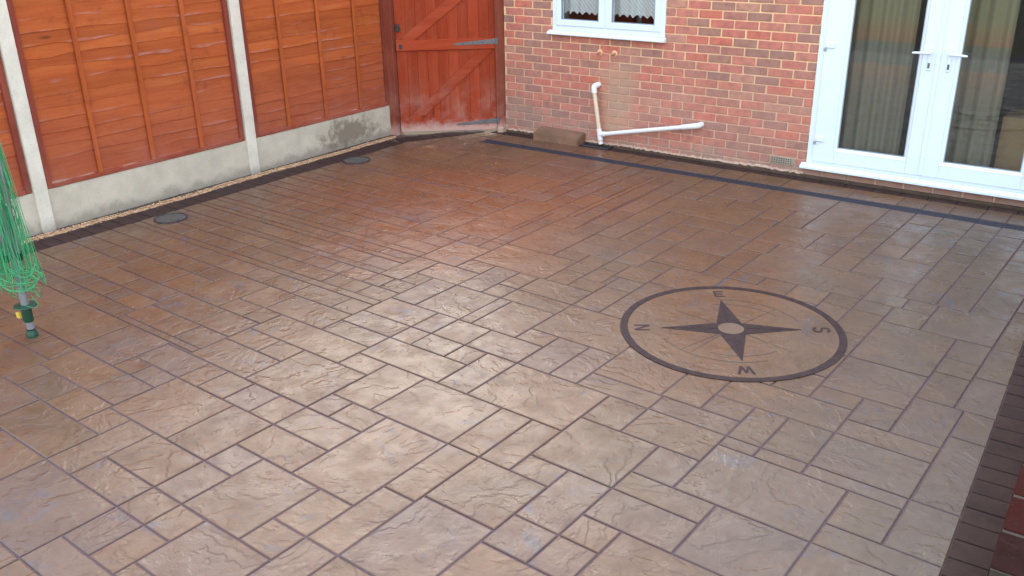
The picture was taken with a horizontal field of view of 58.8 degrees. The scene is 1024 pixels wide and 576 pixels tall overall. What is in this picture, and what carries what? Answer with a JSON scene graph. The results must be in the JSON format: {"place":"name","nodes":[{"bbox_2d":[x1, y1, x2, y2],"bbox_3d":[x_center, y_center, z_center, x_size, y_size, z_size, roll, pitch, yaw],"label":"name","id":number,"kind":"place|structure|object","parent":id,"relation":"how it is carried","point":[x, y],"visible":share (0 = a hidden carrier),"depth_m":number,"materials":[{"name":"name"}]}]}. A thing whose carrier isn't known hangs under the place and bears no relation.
{"place":"outdoors","nodes":[
{"label":"outdoors","id":0,"kind":"place"},
{"bbox_2d":[20,132,490,244],"bbox_3d":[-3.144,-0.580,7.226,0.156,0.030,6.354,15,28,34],"label":"gravel","id":1,"kind":"structure","parent":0,"point":[179,197],"depth_m":7.77,"materials":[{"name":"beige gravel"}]},
{"bbox_2d":[0,0,390,238],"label":"garden fence","id":2,"kind":"object","parent":1,"relation":"on","point":[170,98],"visible":0.95,"depth_m":7.52,"materials":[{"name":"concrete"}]},
{"bbox_2d":[382,0,402,135],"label":"gate post","id":3,"kind":"object","parent":1,"relation":"on","point":[391,61],"visible":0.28,"depth_m":9.40,"materials":[{"name":"red wood"}]},
{"bbox_2d":[494,0,505,129],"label":"gate post","id":4,"kind":"object","parent":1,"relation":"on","point":[500,61],"visible":0.86,"depth_m":9.45,"materials":[{"name":"red wood"}]},
{"bbox_2d":[393,0,499,131],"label":"garden gate","id":5,"kind":"structure","parent":4,"relation":"attached to","point":[445,51],"depth_m":9.44,"materials":[{"name":"wood"}]},
{"bbox_2d":[53,129,505,181],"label":"ground","id":6,"kind":"structure","parent":0,"point":[433,132],"depth_m":10.11,"materials":[{"name":"brown soil"}]},
{"bbox_2d":[504,0,1023,211],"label":"brick house","id":7,"kind":"structure","parent":6,"relation":"on","point":[760,85],"depth_m":8.05,"materials":[{"name":"brick"}]},
{"bbox_2d":[565,0,597,14],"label":"net curtain","id":8,"kind":"object","parent":7,"relation":"hanging from","point":[584,6],"visible":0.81,"depth_m":8.78,"materials":[{"name":"fabric"}]},
{"bbox_2d":[547,0,666,42],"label":"window","id":9,"kind":"structure","parent":7,"relation":"in","point":[605,27],"depth_m":8.54,"materials":[{"name":"white plastic"}]},
{"bbox_2d":[614,0,654,18],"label":"net curtain","id":10,"kind":"object","parent":7,"relation":"hanging from","point":[634,8],"visible":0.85,"depth_m":8.45,"materials":[{"name":"fabric"}]},
{"bbox_2d":[591,82,703,143],"bbox_3d":[1.273,-1.607,8.638,1.175,0.598,0.138,15,28,34],"label":"waste pipe","id":11,"kind":"object","parent":7,"relation":"attached to","point":[601,134],"visible":1,"depth_m":8.79,"materials":[{"name":"white plastic"}]},
{"bbox_2d":[839,0,921,154],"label":"curtain","id":12,"kind":"object","parent":7,"relation":"hanging from","point":[884,34],"visible":0.86,"depth_m":7.46,"materials":[{"name":"beige fabric"}]},
{"bbox_2d":[799,0,1023,200],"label":"french door","id":13,"kind":"structure","parent":7,"relation":"in","point":[923,163],"depth_m":7.22,"materials":[{"name":"white plastic"}]},
{"bbox_2d":[945,0,1020,166],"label":"curtain","id":14,"kind":"object","parent":7,"relation":"hanging from","point":[990,34],"visible":0.89,"depth_m":7.04,"materials":[{"name":"beige fabric"}]},
{"bbox_2d":[993,108,1023,170],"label":"cardboard box","id":15,"kind":"object","parent":7,"relation":"on","point":[1010,151],"visible":0.73,"depth_m":7.20,"materials":[{"name":"cardboard"}]},
{"bbox_2d":[987,461,1023,575],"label":"garden wall","id":16,"kind":"structure","parent":6,"relation":"on","point":[1008,558],"depth_m":2.85,"materials":[{"name":"brick"}]},
{"bbox_2d":[0,132,1023,575],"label":"patio","id":17,"kind":"structure","parent":0,"point":[416,358],"depth_m":4.55,"materials":[{"name":"concrete"}]},
{"bbox_2d":[0,141,46,337],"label":"rotary clothes line","id":18,"kind":"object","parent":17,"relation":"on","point":[13,254],"visible":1,"depth_m":4.95,"materials":[{"name":"metal"}]},
{"bbox_2d":[153,213,187,223],"bbox_3d":[-2.676,-0.542,7.132,0.256,0.021,0.256,15,28,34],"label":"inspection cover","id":19,"kind":"object","parent":17,"relation":"on","point":[167,218],"visible":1,"depth_m":7.12,"materials":[{"name":"grey metal"}]},
{"bbox_2d":[342,156,369,163],"bbox_3d":[-1.487,-1.214,8.685,0.264,0.021,0.264,15,28,34],"label":"inspection cover","id":20,"kind":"object","parent":17,"relation":"on","point":[356,160],"visible":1,"depth_m":8.67,"materials":[{"name":"grey metal"}]},
{"bbox_2d":[0,130,1023,575],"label":"paving border","id":21,"kind":"object","parent":17,"relation":"attached to","point":[980,526],"visible":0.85,"depth_m":4.15,"materials":[{"name":"black concrete"}]},
{"bbox_2d":[497,126,503,132],"bbox_3d":[-0.120,-1.687,9.697,0.070,0.075,0.095,-2,23,-3],"label":"mortar lump","id":22,"kind":"object","parent":21,"relation":"on","point":[500,129],"visible":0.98,"depth_m":9.65,"materials":[{"name":"beige concrete"}]},
{"bbox_2d":[533,126,584,145],"bbox_3d":[0.476,-1.536,9.233,0.540,0.136,0.164,15,28,34],"label":"concrete block","id":23,"kind":"object","parent":21,"relation":"on","point":[559,136],"depth_m":9.18,"materials":[{"name":"brown concrete"}]},
{"bbox_2d":[581,142,612,150],"bbox_3d":[0.850,-1.387,9.022,0.310,0.072,0.145,15,28,34],"label":"gully","id":24,"kind":"object","parent":17,"relation":"in","point":[586,144],"visible":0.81,"depth_m":8.98,"materials":[{"name":"grey plastic"}]},
{"bbox_2d":[620,286,846,382],"bbox_3d":[1.230,0.237,5.110,1.236,0.023,1.236,15,28,34],"label":"compass medallion","id":25,"kind":"object","parent":17,"relation":"on","point":[732,334],"visible":1,"depth_m":5.04,"materials":[{"name":"concrete"}]},
{"bbox_2d":[480,139,1023,230],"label":"channel drain","id":26,"kind":"object","parent":17,"relation":"on","point":[887,206],"visible":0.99,"depth_m":7.61,"materials":[{"name":"black plastic"}]}
]}

